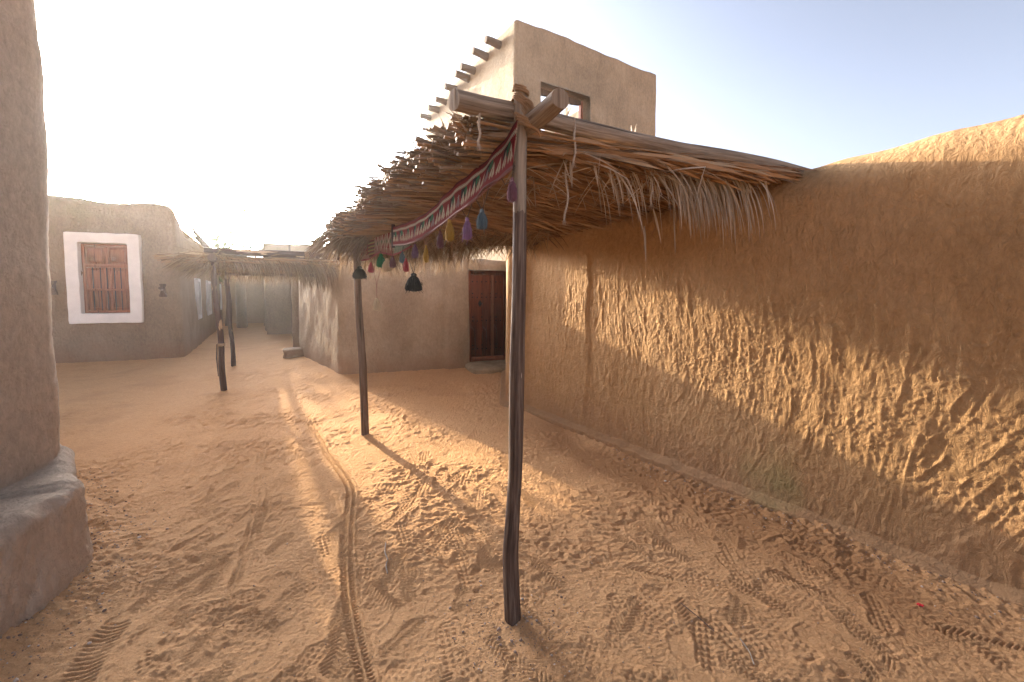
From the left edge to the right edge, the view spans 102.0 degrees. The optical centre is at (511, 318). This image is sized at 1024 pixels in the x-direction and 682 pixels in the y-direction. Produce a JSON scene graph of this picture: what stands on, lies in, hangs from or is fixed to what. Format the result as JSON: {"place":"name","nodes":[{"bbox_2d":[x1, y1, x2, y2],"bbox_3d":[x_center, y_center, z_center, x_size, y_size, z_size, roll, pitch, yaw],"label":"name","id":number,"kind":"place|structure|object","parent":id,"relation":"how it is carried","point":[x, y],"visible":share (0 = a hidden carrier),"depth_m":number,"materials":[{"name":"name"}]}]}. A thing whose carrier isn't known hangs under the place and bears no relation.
{"place":"outdoors","nodes":[
{"label":"outdoors","id":0,"kind":"place"},
{"bbox_2d":[0,323,1023,681],"bbox_3d":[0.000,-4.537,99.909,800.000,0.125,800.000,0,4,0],"label":"ground","id":1,"kind":"structure","parent":0,"point":[262,451],"depth_m":2.46,"materials":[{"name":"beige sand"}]},
{"bbox_2d":[0,0,93,637],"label":"mud wall","id":2,"kind":"structure","parent":1,"relation":"on","point":[46,550],"depth_m":2.39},
{"bbox_2d":[48,195,221,362],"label":"mud house","id":3,"kind":"structure","parent":1,"relation":"on","point":[116,295],"depth_m":9.53,"materials":[{"name":"beige soil"}]},
{"bbox_2d":[63,232,143,323],"bbox_3d":[-9.253,-0.924,9.505,1.315,2.041,0.374,-1,4,-22],"label":"window","id":4,"kind":"structure","parent":3,"relation":"in","point":[110,284],"depth_m":9.43,"materials":[{"name":"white wood"}]},
{"bbox_2d":[194,278,201,319],"bbox_3d":[-9.617,-0.616,12.694,0.100,1.240,0.745,-2,4,-31],"label":"window","id":5,"kind":"structure","parent":3,"relation":"in","point":[197,282],"depth_m":12.45,"materials":[{"name":"white wood"}]},
{"bbox_2d":[206,281,211,314],"bbox_3d":[-11.164,-0.772,15.245,0.100,1.240,1.043,-2,4,-31],"label":"window","id":6,"kind":"structure","parent":3,"relation":"in","point":[208,284],"depth_m":14.94,"materials":[{"name":"white wood"}]},
{"bbox_2d":[219,284,221,309],"bbox_3d":[-13.994,-1.048,19.750,0.294,1.240,0.100,0,4,3],"label":"window","id":7,"kind":"structure","parent":3,"relation":"in","point":[219,284],"depth_m":19.72,"materials":[{"name":"white wood"}]},
{"bbox_2d":[217,231,222,324],"bbox_3d":[-14.391,-1.955,20.422,0.103,4.717,0.085,1,4,23],"label":"pole","id":8,"kind":"object","parent":1,"relation":"on","point":[220,283],"visible":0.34,"depth_m":20.46,"materials":[{"name":"brown wood"}]},
{"bbox_2d":[202,208,266,325],"bbox_3d":[-13.779,-2.456,20.243,3.346,5.853,3.284,0,4,0],"label":"tree","id":9,"kind":"object","parent":1,"relation":"on","point":[227,243],"visible":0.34,"depth_m":20.05,"materials":[{"name":"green plant"}]},
{"bbox_2d":[235,276,247,327],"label":"mud wall","id":10,"kind":"structure","parent":1,"relation":"on","point":[241,314],"depth_m":19.21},
{"bbox_2d":[221,276,263,323],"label":"mud wall","id":11,"kind":"structure","parent":1,"relation":"on","point":[255,301],"depth_m":22.31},
{"bbox_2d":[153,245,351,390],"bbox_3d":[-4.783,-0.092,8.240,3.286,2.486,3.195,-2,4,-33],"label":"palm thatch canopy","id":12,"kind":"object","parent":1,"relation":"on","point":[226,264],"visible":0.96,"depth_m":7.00,"materials":[{"name":"plant"}]},
{"bbox_2d":[264,276,291,333],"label":"mud wall","id":13,"kind":"structure","parent":1,"relation":"on","point":[277,300],"depth_m":16.36,"materials":[{"name":"beige paint"}]},
{"bbox_2d":[288,236,291,322],"bbox_3d":[-8.333,-1.208,15.658,0.105,3.806,0.084,1,4,20],"label":"pole","id":14,"kind":"object","parent":1,"relation":"on","point":[290,279],"visible":0.43,"depth_m":15.62,"materials":[{"name":"brown wood"}]},
{"bbox_2d":[282,347,303,357],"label":"stone block","id":15,"kind":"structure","parent":1,"relation":"on","point":[290,352],"depth_m":10.39,"materials":[{"name":"beige stone"}]},
{"bbox_2d":[291,277,299,346],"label":"mud pier","id":16,"kind":"structure","parent":1,"relation":"on","point":[295,309],"depth_m":12.14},
{"bbox_2d":[257,243,344,325],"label":"mud house","id":17,"kind":"structure","parent":1,"relation":"on","point":[280,247],"depth_m":20.93,"materials":[{"name":"beige soil"}]},
{"bbox_2d":[384,542,387,573],"bbox_3d":[-0.760,1.441,2.506,0.018,0.021,0.283,-1,4,-19],"label":"twig","id":18,"kind":"object","parent":1,"relation":"on","point":[386,557],"visible":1,"depth_m":2.49,"materials":[{"name":"beige wood"}]},
{"bbox_2d":[299,255,505,373],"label":"mud house","id":19,"kind":"structure","parent":1,"relation":"on","point":[453,321],"depth_m":8.54,"materials":[{"name":"beige paint"}]},
{"bbox_2d":[468,270,505,361],"bbox_3d":[-0.552,-0.089,9.233,1.060,2.050,0.170,-2,4,-23],"label":"door","id":20,"kind":"structure","parent":19,"relation":"in","point":[487,289],"depth_m":9.22,"materials":[{"name":"brown wood"}]},
{"bbox_2d":[465,360,504,373],"bbox_3d":[-0.301,1.064,8.806,1.328,0.290,1.016,-2,4,-24],"label":"stone step","id":21,"kind":"object","parent":1,"relation":"on","point":[486,367],"visible":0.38,"depth_m":8.37,"materials":[{"name":"beige stone"}]},
{"bbox_2d":[419,20,655,260],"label":"mud tower","id":22,"kind":"structure","parent":1,"relation":"on","point":[593,84],"depth_m":10.05,"materials":[{"name":"beige soil"}]},
{"bbox_2d":[300,83,816,625],"bbox_3d":[0.129,0.049,3.998,3.509,2.722,4.029,-2,4,-34],"label":"palm thatch canopy","id":23,"kind":"object","parent":1,"relation":"on","point":[574,175],"visible":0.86,"depth_m":2.57,"materials":[{"name":"brown plant"}]},
{"bbox_2d":[352,259,366,279],"bbox_3d":[-1.599,-0.521,4.363,0.165,0.235,0.222,0,4,0],"label":"tassel","id":24,"kind":"object","parent":23,"relation":"hanging from","point":[359,272],"visible":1,"depth_m":4.31,"materials":[{"name":"fabric"}]},
{"bbox_2d":[371,260,381,310],"bbox_3d":[-1.237,-0.303,3.794,0.099,0.496,0.337,-1,4,-17],"label":"tassel","id":25,"kind":"object","parent":23,"relation":"hanging from","point":[376,305],"visible":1,"depth_m":3.77,"materials":[{"name":"beige fabric"}]},
{"bbox_2d":[360,232,411,260],"bbox_3d":[-1.276,-0.676,3.954,0.025,0.218,1.897,-2,4,-33],"label":"woven banner","id":26,"kind":"object","parent":23,"relation":"hanging from","point":[381,243],"visible":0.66,"depth_m":3.83,"materials":[{"name":"fabric"}]},
{"bbox_2d":[368,258,373,272],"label":"tassel","id":27,"kind":"object","parent":26,"relation":"hanging from","point":[370,269],"visible":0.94,"depth_m":3.93,"materials":[{"name":"red fabric"}]},
{"bbox_2d":[376,251,384,267],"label":"tassel","id":28,"kind":"object","parent":26,"relation":"hanging from","point":[380,260],"visible":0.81,"depth_m":3.62,"materials":[{"name":"green fabric"}]},
{"bbox_2d":[381,253,391,271],"bbox_3d":[-1.046,-0.471,3.490,0.096,0.170,0.096,-3,5,-45],"label":"tassel","id":29,"kind":"object","parent":26,"relation":"hanging from","point":[386,267],"visible":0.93,"depth_m":3.47,"materials":[{"name":"beige fabric"}]},
{"bbox_2d":[391,120,517,247],"bbox_3d":[-0.467,-0.716,2.561,0.051,0.403,1.844,-2,4,-33],"label":"woven banner","id":30,"kind":"object","parent":23,"relation":"hanging from","point":[495,168],"visible":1,"depth_m":2.26,"materials":[{"name":"fabric"}]},
{"bbox_2d":[389,248,396,267],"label":"tassel","id":31,"kind":"object","parent":30,"relation":"hanging from","point":[392,263],"visible":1,"depth_m":3.34,"materials":[{"name":"fabric"}]},
{"bbox_2d":[399,249,404,262],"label":"tassel","id":32,"kind":"object","parent":30,"relation":"hanging from","point":[402,258],"visible":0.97,"depth_m":3.13,"materials":[{"name":"fabric"}]},
{"bbox_2d":[403,250,409,273],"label":"tassel","id":33,"kind":"object","parent":30,"relation":"hanging from","point":[406,266],"visible":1,"depth_m":3.07,"materials":[{"name":"fabric"}]},
{"bbox_2d":[405,256,423,293],"bbox_3d":[-0.717,-0.319,2.968,0.124,0.285,0.199,-3,4,-37],"label":"tassel","id":34,"kind":"object","parent":30,"relation":"hanging from","point":[413,283],"visible":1,"depth_m":2.91,"materials":[{"name":"black fabric"}]},
{"bbox_2d":[411,242,418,258],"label":"tassel","id":35,"kind":"object","parent":30,"relation":"hanging from","point":[415,253],"visible":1,"depth_m":2.90,"materials":[{"name":"purple fabric"}]},
{"bbox_2d":[423,237,428,262],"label":"tassel","id":36,"kind":"object","parent":30,"relation":"hanging from","point":[425,256],"visible":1,"depth_m":2.73,"materials":[{"name":"fabric"}]},
{"bbox_2d":[436,225,443,249],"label":"tassel","id":37,"kind":"object","parent":30,"relation":"hanging from","point":[440,242],"visible":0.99,"depth_m":2.52,"materials":[{"name":"fabric"}]},
{"bbox_2d":[443,214,456,243],"bbox_3d":[-0.361,-0.512,2.382,0.078,0.162,0.139,-1,4,-13],"label":"tassel","id":38,"kind":"object","parent":30,"relation":"hanging from","point":[449,232],"visible":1,"depth_m":2.39,"materials":[{"name":"yellow fabric"}]},
{"bbox_2d":[462,203,472,242],"bbox_3d":[-0.239,-0.504,2.214,0.074,0.212,0.109,0,4,0],"label":"tassel","id":39,"kind":"object","parent":30,"relation":"hanging from","point":[467,232],"visible":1,"depth_m":2.20,"materials":[{"name":"fabric"}]},
{"bbox_2d":[476,188,489,234],"bbox_3d":[-0.145,-0.534,2.066,0.128,0.218,0.066,2,4,32],"label":"tassel","id":40,"kind":"object","parent":30,"relation":"hanging from","point":[481,221],"visible":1,"depth_m":2.06,"materials":[{"name":"blue fabric"}]},
{"bbox_2d":[502,163,517,203],"bbox_3d":[-0.007,-0.596,1.858,0.062,0.188,0.114,-1,4,-14],"label":"tassel","id":41,"kind":"object","parent":30,"relation":"hanging from","point":[512,196],"visible":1,"depth_m":1.82,"materials":[{"name":"fabric"}]},
{"bbox_2d":[681,603,713,630],"bbox_3d":[0.907,1.459,2.033,0.006,0.010,0.191,-2,4,-26],"label":"twig","id":42,"kind":"object","parent":1,"relation":"on","point":[698,617],"visible":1,"depth_m":2.02,"materials":[{"name":"brown wood"}]},
{"bbox_2d":[740,638,754,664],"bbox_3d":[1.049,1.476,1.842,0.015,0.020,0.117,0,4,2],"label":"twig","id":43,"kind":"object","parent":1,"relation":"on","point":[748,650],"visible":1,"depth_m":1.84,"materials":[{"name":"grey wood"}]},
{"bbox_2d":[499,114,1023,606],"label":"mud wall","id":44,"kind":"structure","parent":1,"relation":"on","point":[841,346],"depth_m":2.75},
{"bbox_2d":[35,0,1023,249],"label":"sky","id":45,"kind":"structure","parent":0,"point":[202,110],"materials":[{"name":"white"}]}
]}

